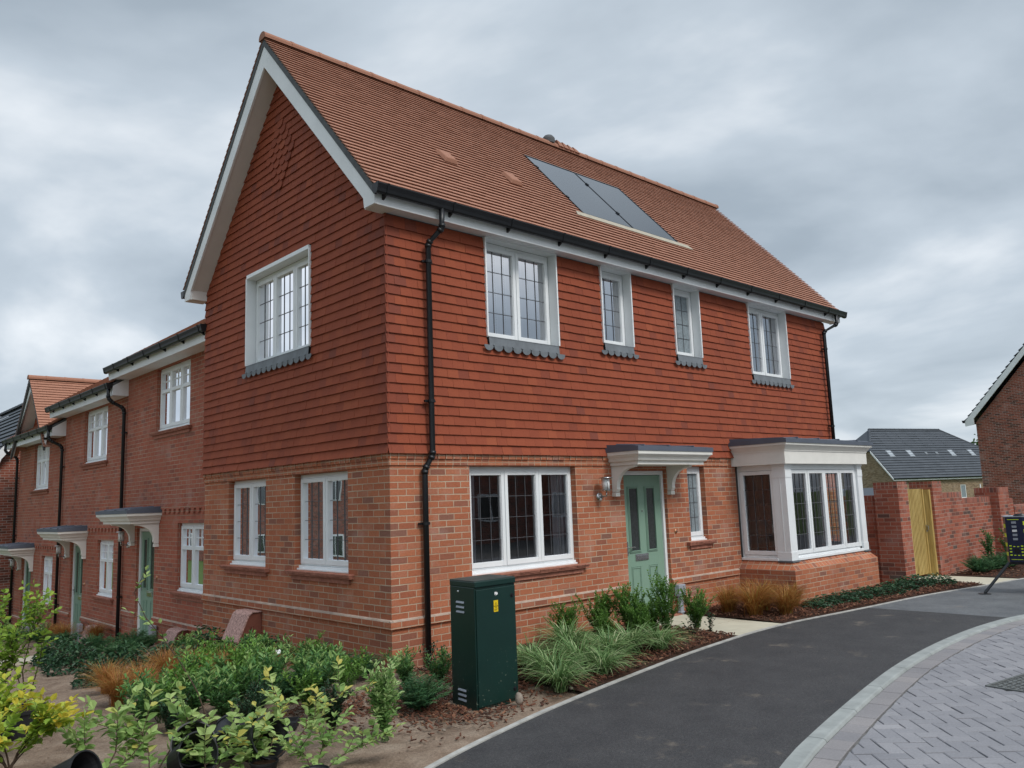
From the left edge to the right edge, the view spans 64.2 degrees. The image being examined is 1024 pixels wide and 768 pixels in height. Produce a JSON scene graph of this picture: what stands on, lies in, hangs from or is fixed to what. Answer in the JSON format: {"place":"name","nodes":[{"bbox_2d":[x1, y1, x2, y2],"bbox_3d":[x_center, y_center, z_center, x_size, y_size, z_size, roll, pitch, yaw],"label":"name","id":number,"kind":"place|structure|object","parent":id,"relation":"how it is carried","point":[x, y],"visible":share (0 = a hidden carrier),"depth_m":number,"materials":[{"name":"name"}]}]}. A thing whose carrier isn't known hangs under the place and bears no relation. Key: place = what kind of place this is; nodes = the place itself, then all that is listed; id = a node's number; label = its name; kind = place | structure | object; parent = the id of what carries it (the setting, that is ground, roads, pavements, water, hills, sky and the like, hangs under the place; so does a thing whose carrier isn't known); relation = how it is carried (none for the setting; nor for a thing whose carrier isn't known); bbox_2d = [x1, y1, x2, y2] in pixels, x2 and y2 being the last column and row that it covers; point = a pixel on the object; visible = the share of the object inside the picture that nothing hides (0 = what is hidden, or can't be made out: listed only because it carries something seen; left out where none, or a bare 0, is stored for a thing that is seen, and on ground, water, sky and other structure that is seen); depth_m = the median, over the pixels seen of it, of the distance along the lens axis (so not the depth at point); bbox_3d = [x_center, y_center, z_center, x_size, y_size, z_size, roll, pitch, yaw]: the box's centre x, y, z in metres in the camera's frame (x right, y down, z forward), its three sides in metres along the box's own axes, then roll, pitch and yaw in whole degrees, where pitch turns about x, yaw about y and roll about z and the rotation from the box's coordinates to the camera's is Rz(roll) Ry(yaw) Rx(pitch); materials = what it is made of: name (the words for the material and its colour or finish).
{"place":"outdoors","nodes":[
{"label":"outdoors","id":0,"kind":"place"},
{"bbox_2d":[76,656,156,706],"bbox_3d":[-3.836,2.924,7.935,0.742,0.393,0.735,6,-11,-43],"label":"orange grass","id":1,"kind":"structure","parent":0,"point":[111,692],"depth_m":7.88,"materials":[{"name":"orange plant"}]},
{"bbox_2d":[0,570,1018,767],"bbox_3d":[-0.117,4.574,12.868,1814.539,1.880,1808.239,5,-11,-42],"label":"ground","id":2,"kind":"structure","parent":0,"point":[419,754],"depth_m":6.58,"materials":[{"name":"soil"}]},
{"bbox_2d":[0,403,22,624],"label":"slate roofed house","id":3,"kind":"structure","parent":2,"relation":"on","point":[8,425],"depth_m":24.13,"materials":[{"name":"red brick"}]},
{"bbox_2d":[0,666,44,735],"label":"potted shrub","id":4,"kind":"object","parent":2,"relation":"on","point":[7,698],"visible":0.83,"depth_m":6.09,"materials":[{"name":"yellow plant"}]},
{"bbox_2d":[0,580,52,740],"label":"potted shrub","id":5,"kind":"object","parent":2,"relation":"on","point":[25,716],"visible":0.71,"depth_m":6.85,"materials":[{"name":"green plant"}]},
{"bbox_2d":[0,587,61,730],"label":"potted shrub","id":6,"kind":"object","parent":2,"relation":"on","point":[4,631],"visible":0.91,"depth_m":6.91,"materials":[{"name":"green plant"}]},
{"bbox_2d":[0,687,93,767],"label":"potted shrub","id":7,"kind":"object","parent":2,"relation":"on","point":[47,719],"visible":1,"depth_m":5.28,"materials":[{"name":"yellow plant"}]},
{"bbox_2d":[0,375,100,631],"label":"terraced house","id":8,"kind":"structure","parent":2,"relation":"on","point":[37,440],"depth_m":21.40,"materials":[{"name":"brick"}]},
{"bbox_2d":[29,445,49,494],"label":"window","id":9,"kind":"structure","parent":8,"relation":"in","point":[42,456],"depth_m":21.56,"materials":[{"name":"white plastic"}]},
{"bbox_2d":[37,556,52,609],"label":"window","id":10,"kind":"structure","parent":8,"relation":"in","point":[47,581],"depth_m":20.55,"materials":[{"name":"white plastic"}]},
{"bbox_2d":[35,632,103,676],"bbox_3d":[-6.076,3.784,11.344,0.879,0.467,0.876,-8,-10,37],"label":"evergreen mound","id":11,"kind":"object","parent":2,"relation":"on","point":[75,662],"visible":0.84,"depth_m":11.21,"materials":[{"name":"green plant"}]},
{"bbox_2d":[52,750,102,767],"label":"plant pot","id":12,"kind":"object","parent":2,"relation":"on","point":[85,759],"visible":1,"depth_m":5.22,"materials":[{"name":"black plastic"}]},
{"bbox_2d":[36,376,128,643],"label":"terraced house","id":13,"kind":"structure","parent":2,"relation":"on","point":[89,549],"depth_m":17.86,"materials":[{"name":"brick"}]},
{"bbox_2d":[70,543,82,638],"bbox_3d":[-9.808,4.669,18.471,0.113,2.100,0.960,5,-11,-42],"label":"door","id":14,"kind":"structure","parent":13,"relation":"in","point":[77,561],"depth_m":18.63,"materials":[{"name":"green plastic"}]},
{"bbox_2d":[78,406,107,469],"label":"window","id":15,"kind":"structure","parent":13,"relation":"in","point":[98,419],"depth_m":18.26,"materials":[{"name":"white plastic"}]},
{"bbox_2d":[90,540,113,604],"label":"window","id":16,"kind":"structure","parent":13,"relation":"in","point":[106,548],"depth_m":17.11,"materials":[{"name":"white plastic"}]},
{"bbox_2d":[69,653,129,688],"bbox_3d":[-4.848,3.375,9.667,0.716,0.382,0.719,1,-9,-21],"label":"evergreen mound","id":17,"kind":"object","parent":2,"relation":"on","point":[74,683],"visible":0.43,"depth_m":9.57,"materials":[{"name":"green plant"}]},
{"bbox_2d":[55,682,162,767],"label":"potted shrub","id":18,"kind":"object","parent":2,"relation":"on","point":[86,726],"visible":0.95,"depth_m":5.49,"materials":[{"name":"green plant"}]},
{"bbox_2d":[100,640,155,676],"bbox_3d":[-4.851,3.473,10.338,0.854,0.456,0.845,-5,-9,18],"label":"evergreen mound","id":19,"kind":"object","parent":2,"relation":"on","point":[133,657],"visible":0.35,"depth_m":10.32,"materials":[{"name":"green plant"}]},
{"bbox_2d":[106,627,156,646],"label":"feathery plant","id":20,"kind":"object","parent":2,"relation":"on","point":[134,636],"visible":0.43,"depth_m":13.43,"materials":[{"name":"green plant"}]},
{"bbox_2d":[115,672,169,722],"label":"laurel shrub","id":21,"kind":"object","parent":2,"relation":"on","point":[140,701],"visible":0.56,"depth_m":6.78,"materials":[{"name":"green plant"}]},
{"bbox_2d":[95,318,206,649],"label":"terraced house","id":22,"kind":"structure","parent":2,"relation":"on","point":[159,518],"depth_m":14.76,"materials":[{"name":"brick"}]},
{"bbox_2d":[137,528,153,635],"bbox_3d":[-6.832,3.771,15.311,0.113,2.100,0.960,5,-11,-42],"label":"door","id":23,"kind":"structure","parent":22,"relation":"in","point":[146,549],"depth_m":15.44,"materials":[{"name":"green plastic"}]},
{"bbox_2d":[149,359,191,438],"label":"window","id":24,"kind":"structure","parent":22,"relation":"in","point":[175,380],"depth_m":14.96,"materials":[{"name":"white plastic"}]},
{"bbox_2d":[169,523,203,602],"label":"window","id":25,"kind":"structure","parent":22,"relation":"in","point":[192,534],"depth_m":13.84,"materials":[{"name":"white plastic"}]},
{"bbox_2d":[122,658,182,722],"bbox_3d":[-3.080,2.695,7.173,0.485,0.517,0.481,-3,-8,5],"label":"spring shrub","id":26,"kind":"object","parent":2,"relation":"on","point":[169,688],"visible":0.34,"depth_m":7.16,"materials":[{"name":"green plant"}]},
{"bbox_2d":[136,643,184,675],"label":"orange grass","id":27,"kind":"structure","parent":2,"relation":"on","point":[160,658],"depth_m":9.04,"materials":[{"name":"orange plant"}]},
{"bbox_2d":[102,680,220,767],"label":"potted shrub","id":28,"kind":"object","parent":2,"relation":"on","point":[187,711],"visible":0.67,"depth_m":5.71,"materials":[{"name":"green plant"}]},
{"bbox_2d":[152,691,190,730],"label":"dark shrub","id":29,"kind":"object","parent":2,"relation":"on","point":[169,719],"visible":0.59,"depth_m":6.66,"materials":[{"name":"green plant"}]},
{"bbox_2d":[121,565,246,758],"bbox_3d":[-2.373,2.018,5.974,0.891,1.384,0.258,-2,-8,-2],"label":"potted shrub","id":30,"kind":"object","parent":2,"relation":"on","point":[223,721],"visible":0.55,"depth_m":5.94,"materials":[{"name":"green plant"}]},
{"bbox_2d":[167,645,215,701],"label":"spring shrub","id":31,"kind":"object","parent":2,"relation":"on","point":[186,664],"visible":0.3,"depth_m":7.47,"materials":[{"name":"green plant"}]},
{"bbox_2d":[166,731,218,767],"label":"plant pot","id":32,"kind":"object","parent":2,"relation":"on","point":[174,758],"visible":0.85,"depth_m":5.49,"materials":[{"name":"black plastic"}]},
{"bbox_2d":[170,721,215,766],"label":"plant pot","id":33,"kind":"object","parent":2,"relation":"on","point":[183,728],"visible":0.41,"depth_m":5.64,"materials":[{"name":"black plastic"}]},
{"bbox_2d":[178,665,232,721],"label":"laurel shrub","id":34,"kind":"object","parent":2,"relation":"on","point":[194,702],"visible":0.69,"depth_m":6.86,"materials":[{"name":"green plant"}]},
{"bbox_2d":[191,630,234,671],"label":"spring shrub","id":35,"kind":"object","parent":2,"relation":"on","point":[207,648],"visible":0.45,"depth_m":9.38,"materials":[{"name":"green plant"}]},
{"bbox_2d":[191,661,248,716],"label":"laurel shrub","id":36,"kind":"object","parent":2,"relation":"on","point":[215,699],"visible":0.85,"depth_m":6.95,"materials":[{"name":"green plant"}]},
{"bbox_2d":[166,708,274,767],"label":"potted shrub","id":37,"kind":"object","parent":2,"relation":"on","point":[201,748],"visible":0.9,"depth_m":5.49,"materials":[{"name":"green plant"}]},
{"bbox_2d":[232,690,266,721],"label":"dark shrub","id":38,"kind":"object","parent":2,"relation":"on","point":[246,707],"visible":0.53,"depth_m":6.70,"materials":[{"name":"green plant"}]},
{"bbox_2d":[228,643,274,702],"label":"spring shrub","id":39,"kind":"object","parent":2,"relation":"on","point":[240,659],"visible":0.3,"depth_m":7.85,"materials":[{"name":"green plant"}]},
{"bbox_2d":[215,646,292,699],"bbox_3d":[-2.228,2.648,7.310,0.564,0.583,0.720,-6,-9,23],"label":"laurel shrub","id":40,"kind":"object","parent":2,"relation":"on","point":[253,671],"visible":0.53,"depth_m":7.25,"materials":[{"name":"green plant"}]},
{"bbox_2d":[242,673,279,718],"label":"dark shrub","id":41,"kind":"object","parent":2,"relation":"on","point":[256,688],"visible":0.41,"depth_m":6.97,"materials":[{"name":"green plant"}]},
{"bbox_2d":[237,714,288,762],"bbox_3d":[-1.742,2.490,5.730,0.303,0.336,0.332,5,-11,-42],"label":"plant pot","id":42,"kind":"object","parent":2,"relation":"on","point":[279,726],"visible":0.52,"depth_m":5.76,"materials":[{"name":"black plastic"}]},
{"bbox_2d":[244,642,293,687],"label":"laurel shrub","id":43,"kind":"object","parent":2,"relation":"on","point":[283,653],"visible":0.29,"depth_m":8.10,"materials":[{"name":"green plant"}]},
{"bbox_2d":[217,655,375,767],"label":"potted shrub","id":44,"kind":"object","parent":2,"relation":"on","point":[272,698],"visible":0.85,"depth_m":5.90,"materials":[{"name":"green plant"}]},
{"bbox_2d":[280,668,322,716],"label":"spring shrub","id":45,"kind":"object","parent":2,"relation":"on","point":[297,687],"visible":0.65,"depth_m":7.05,"materials":[{"name":"green plant"}]},
{"bbox_2d":[282,641,343,685],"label":"laurel shrub","id":46,"kind":"object","parent":2,"relation":"on","point":[334,648],"visible":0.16,"depth_m":7.71,"materials":[{"name":"green plant"}]},
{"bbox_2d":[288,649,345,705],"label":"laurel shrub","id":47,"kind":"object","parent":2,"relation":"on","point":[321,665],"visible":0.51,"depth_m":7.21,"materials":[{"name":"green plant"}]},
{"bbox_2d":[308,678,354,730],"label":"dark shrub","id":48,"kind":"object","parent":2,"relation":"on","point":[334,707],"visible":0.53,"depth_m":6.54,"materials":[{"name":"green plant"}]},
{"bbox_2d":[271,695,404,767],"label":"potted shrub","id":49,"kind":"object","parent":2,"relation":"on","point":[323,738],"visible":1,"depth_m":5.61,"materials":[{"name":"green plant"}]},
{"bbox_2d":[327,654,365,694],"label":"spring shrub","id":50,"kind":"object","parent":2,"relation":"on","point":[343,678],"visible":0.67,"depth_m":7.76,"materials":[{"name":"green plant"}]},
{"bbox_2d":[360,650,403,741],"bbox_3d":[-1.012,2.423,6.307,0.348,0.645,0.409,-3,-8,5],"label":"variegated shrub","id":51,"kind":"object","parent":2,"relation":"on","point":[383,692],"visible":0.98,"depth_m":6.25,"materials":[{"name":"green plant"}]},
{"bbox_2d":[392,671,453,710],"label":"feathery plant","id":52,"kind":"object","parent":2,"relation":"on","point":[419,694],"visible":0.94,"depth_m":7.06,"materials":[{"name":"green plant"}]},
{"bbox_2d":[423,646,451,682],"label":"laurel shrub","id":53,"kind":"object","parent":2,"relation":"on","point":[441,668],"visible":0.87,"depth_m":8.09,"materials":[{"name":"green plant"}]},
{"bbox_2d":[450,574,517,710],"bbox_3d":[-0.253,2.375,7.461,0.567,1.184,0.456,5,-11,-42],"label":"utility cabinet","id":54,"kind":"object","parent":2,"relation":"on","point":[484,645],"visible":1,"depth_m":7.29,"materials":[{"name":"green plastic"}]},
{"bbox_2d":[181,31,879,672],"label":"brick house","id":55,"kind":"structure","parent":2,"relation":"on","point":[445,341],"depth_m":11.38,"materials":[{"name":"ceramic"}]},
{"bbox_2d":[219,479,269,576],"bbox_3d":[-3.504,2.060,11.871,0.917,1.325,1.467,5,-11,-42],"label":"window","id":56,"kind":"structure","parent":55,"relation":"in","point":[249,495],"depth_m":11.69,"materials":[{"name":"white plastic"}]},
{"bbox_2d":[242,244,311,378],"bbox_3d":[-2.949,-0.925,11.578,0.930,1.541,2.037,5,-11,-42],"label":"window","id":57,"kind":"structure","parent":55,"relation":"in","point":[278,329],"depth_m":11.51,"materials":[{"name":"white plastic"}]},
{"bbox_2d":[284,471,353,583],"bbox_3d":[-2.098,1.794,10.361,0.917,1.325,1.567,5,-11,-42],"label":"window","id":58,"kind":"structure","parent":55,"relation":"in","point":[324,496],"depth_m":10.16,"materials":[{"name":"white plastic"}]},
{"bbox_2d":[482,236,564,359],"bbox_3d":[-0.140,-1.060,11.105,1.456,1.495,0.930,5,-11,-42],"label":"window","id":59,"kind":"structure","parent":55,"relation":"in","point":[518,302],"depth_m":10.93,"materials":[{"name":"white plastic"}]},
{"bbox_2d":[469,467,589,580],"bbox_3d":[-0.062,1.809,10.665,2.127,1.415,0.918,5,-11,-42],"label":"window","id":60,"kind":"structure","parent":55,"relation":"in","point":[521,517],"depth_m":10.93,"materials":[{"name":"white plastic"}]},
{"bbox_2d":[597,265,638,358],"bbox_3d":[1.274,-1.004,12.413,0.847,1.338,0.930,5,-11,-42],"label":"window","id":61,"kind":"structure","parent":55,"relation":"in","point":[614,332],"depth_m":12.30,"materials":[{"name":"white plastic"}]},
{"bbox_2d":[623,471,670,613],"bbox_3d":[1.964,2.357,12.026,1.000,2.140,0.113,5,-11,-42],"label":"door","id":62,"kind":"structure","parent":55,"relation":"in","point":[643,490],"depth_m":12.08,"materials":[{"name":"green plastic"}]},
{"bbox_2d":[670,284,706,368],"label":"window","id":63,"kind":"structure","parent":55,"relation":"in","point":[685,350],"depth_m":13.51,"materials":[{"name":"white plastic"}]},
{"bbox_2d":[687,467,717,548],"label":"window","id":64,"kind":"structure","parent":55,"relation":"in","point":[693,477],"depth_m":13.03,"materials":[{"name":"white plastic"}]},
{"bbox_2d":[745,302,793,388],"bbox_3d":[4.445,-0.635,15.302,1.477,1.480,0.930,5,-11,-42],"label":"window","id":65,"kind":"structure","parent":55,"relation":"in","point":[770,362],"depth_m":15.23,"materials":[{"name":"white plastic"}]},
{"bbox_2d":[728,437,879,603],"bbox_3d":[4.703,2.519,14.672,3.150,2.969,2.485,5,-11,-42],"label":"bay window","id":66,"kind":"structure","parent":55,"relation":"in","point":[783,512],"depth_m":13.69,"materials":[{"name":"white plastic"}]},
{"bbox_2d":[518,650,605,692],"bbox_3d":[0.433,2.714,7.666,0.911,0.336,0.900,3,-10,-31],"label":"sedge","id":67,"kind":"object","parent":2,"relation":"on","point":[562,675],"visible":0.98,"depth_m":7.62,"materials":[{"name":"green plant"}]},
{"bbox_2d":[266,566,1023,747],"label":"bark chippings","id":68,"kind":"object","parent":2,"relation":"on","point":[464,709],"visible":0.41,"depth_m":8.46,"materials":[{"name":"brown wood"}]},
{"bbox_2d":[435,608,1004,767],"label":"footpath","id":69,"kind":"structure","parent":2,"relation":"on","point":[775,697],"depth_m":7.00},
{"bbox_2d":[424,578,1023,767],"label":"path edging","id":70,"kind":"object","parent":2,"relation":"on","point":[471,745],"visible":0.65,"depth_m":7.79,"materials":[{"name":"concrete"}]},
{"bbox_2d":[445,565,1023,691],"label":"mulch bed","id":71,"kind":"object","parent":2,"relation":"on","point":[582,688],"visible":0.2,"depth_m":10.23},
{"bbox_2d":[517,633,571,669],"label":"sedge","id":72,"kind":"object","parent":71,"relation":"on","point":[525,651],"visible":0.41,"depth_m":8.51,"materials":[{"name":"green plant"}]},
{"bbox_2d":[517,638,601,683],"bbox_3d":[0.394,2.740,8.060,1.069,0.399,1.082,-4,-8,13],"label":"sedge","id":73,"kind":"object","parent":71,"relation":"on","point":[551,659],"visible":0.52,"depth_m":8.03,"materials":[{"name":"green plant"}]},
{"bbox_2d":[545,597,582,630],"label":"shrub","id":74,"kind":"object","parent":71,"relation":"on","point":[570,612],"visible":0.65,"depth_m":10.05,"materials":[{"name":"green plant"}]},
{"bbox_2d":[524,614,607,649],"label":"sedge","id":75,"kind":"object","parent":71,"relation":"on","point":[571,633],"visible":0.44,"depth_m":9.41,"materials":[{"name":"green plant"}]},
{"bbox_2d":[531,630,631,667],"bbox_3d":[0.699,2.780,8.496,1.125,0.420,1.139,-7,-10,32],"label":"sedge","id":76,"kind":"object","parent":71,"relation":"on","point":[581,649],"visible":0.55,"depth_m":8.44,"materials":[{"name":"green plant"}]},
{"bbox_2d":[574,589,617,635],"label":"shrub","id":77,"kind":"object","parent":71,"relation":"on","point":[605,603],"visible":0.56,"depth_m":10.33,"materials":[{"name":"green plant"}]},
{"bbox_2d":[591,608,621,637],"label":"shrub","id":78,"kind":"object","parent":71,"relation":"on","point":[603,615],"visible":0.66,"depth_m":9.90,"materials":[{"name":"green plant"}]},
{"bbox_2d":[557,623,659,660],"bbox_3d":[1.026,2.825,8.806,1.186,0.395,1.220,5,-11,-41],"label":"sedge","id":79,"kind":"object","parent":71,"relation":"on","point":[620,640],"visible":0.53,"depth_m":8.77,"materials":[{"name":"green plant"}]},
{"bbox_2d":[566,639,651,675],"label":"sedge","id":80,"kind":"object","parent":71,"relation":"on","point":[606,662],"visible":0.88,"depth_m":8.12,"materials":[{"name":"green plant"}]},
{"bbox_2d":[587,617,669,653],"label":"sedge","id":81,"kind":"object","parent":71,"relation":"on","point":[633,636],"visible":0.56,"depth_m":9.18,"materials":[{"name":"green plant"}]},
{"bbox_2d":[601,582,657,633],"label":"shrub","id":82,"kind":"object","parent":71,"relation":"on","point":[629,596],"visible":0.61,"depth_m":10.29,"materials":[{"name":"green plant"}]},
{"bbox_2d":[620,597,655,634],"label":"shrub","id":83,"kind":"object","parent":71,"relation":"on","point":[634,616],"visible":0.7,"depth_m":9.97,"materials":[{"name":"green plant"}]},
{"bbox_2d":[641,566,682,631],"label":"shrub","id":84,"kind":"object","parent":71,"relation":"on","point":[663,616],"visible":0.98,"depth_m":10.16,"materials":[{"name":"green plant"}]},
{"bbox_2d":[628,622,698,651],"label":"sedge","id":85,"kind":"object","parent":71,"relation":"on","point":[666,638],"visible":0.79,"depth_m":9.27,"materials":[{"name":"green plant"}]},
{"bbox_2d":[676,586,716,627],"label":"shrub","id":86,"kind":"object","parent":71,"relation":"on","point":[697,612],"visible":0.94,"depth_m":10.68,"materials":[{"name":"green plant"}]},
{"bbox_2d":[696,577,750,612],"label":"orange grass","id":87,"kind":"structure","parent":71,"relation":"on","point":[729,606],"depth_m":11.95,"materials":[{"name":"orange plant"}]},
{"bbox_2d":[721,579,787,616],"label":"orange grass","id":88,"kind":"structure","parent":71,"relation":"on","point":[753,600],"depth_m":11.57,"materials":[{"name":"orange plant"}]},
{"bbox_2d":[760,585,813,615],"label":"orange grass","id":89,"kind":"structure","parent":71,"relation":"on","point":[787,606],"depth_m":11.57,"materials":[{"name":"orange plant"}]},
{"bbox_2d":[841,428,982,497],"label":"slate roofed bungalow","id":90,"kind":"object","parent":2,"relation":"on","point":[951,462],"visible":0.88,"depth_m":81.62,"materials":[{"name":"tile"}]},
{"bbox_2d":[843,481,1023,583],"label":"garden wall","id":91,"kind":"structure","parent":2,"relation":"on","point":[959,521],"depth_m":16.36,"materials":[{"name":"brick"}]},
{"bbox_2d":[907,489,938,575],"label":"garden gate","id":92,"kind":"structure","parent":91,"relation":"attached to","point":[923,534],"depth_m":16.13,"materials":[{"name":"yellow wood"}]},
{"bbox_2d":[869,579,1023,617],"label":"old footpath","id":93,"kind":"structure","parent":2,"relation":"on","point":[1005,599],"depth_m":12.35,"materials":[{"name":"concrete"}]},
{"bbox_2d":[960,555,1002,573],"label":"feathery plant","id":94,"kind":"object","parent":2,"relation":"on","point":[981,565],"visible":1,"depth_m":16.07,"materials":[{"name":"green plant"}]},
{"bbox_2d":[962,343,1023,504],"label":"gabled brick house","id":95,"kind":"structure","parent":2,"relation":"on","point":[996,415],"depth_m":36.71,"materials":[{"name":"red brick"}]},
{"bbox_2d":[0,0,1023,444],"label":"sky","id":96,"kind":"structure","parent":0,"point":[874,149],"materials":[{"name":"grey"}]},
{"bbox_2d":[657,614,781,636],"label":"footpath","id":97,"kind":"structure","parent":0,"point":[736,626],"depth_m":11.02,"materials":[{"name":"beige concrete"}]},
{"bbox_2d":[836,625,1023,767],"bbox_3d":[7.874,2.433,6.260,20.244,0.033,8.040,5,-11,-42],"label":"road","id":98,"kind":"structure","parent":0,"point":[975,732],"depth_m":6.28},
{"bbox_2d":[779,614,1023,767],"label":"kerb","id":99,"kind":"structure","parent":98,"relation":"on","point":[804,753],"depth_m":6.90,"materials":[{"name":"concrete"}]},
{"bbox_2d":[806,620,1023,767],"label":"road border","id":100,"kind":"object","parent":98,"relation":"on","point":[835,749],"visible":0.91,"depth_m":6.82,"materials":[{"name":"grey concrete"}]},
{"bbox_2d":[985,673,1023,692],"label":"drain cover","id":101,"kind":"object","parent":98,"relation":"on","point":[1015,683],"visible":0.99,"depth_m":7.29,"materials":[{"name":"metal"}]},
{"bbox_2d":[978,513,1023,594],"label":"sign","id":102,"kind":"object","parent":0,"point":[1013,525],"depth_m":13.20,"materials":[{"name":"plastic"}]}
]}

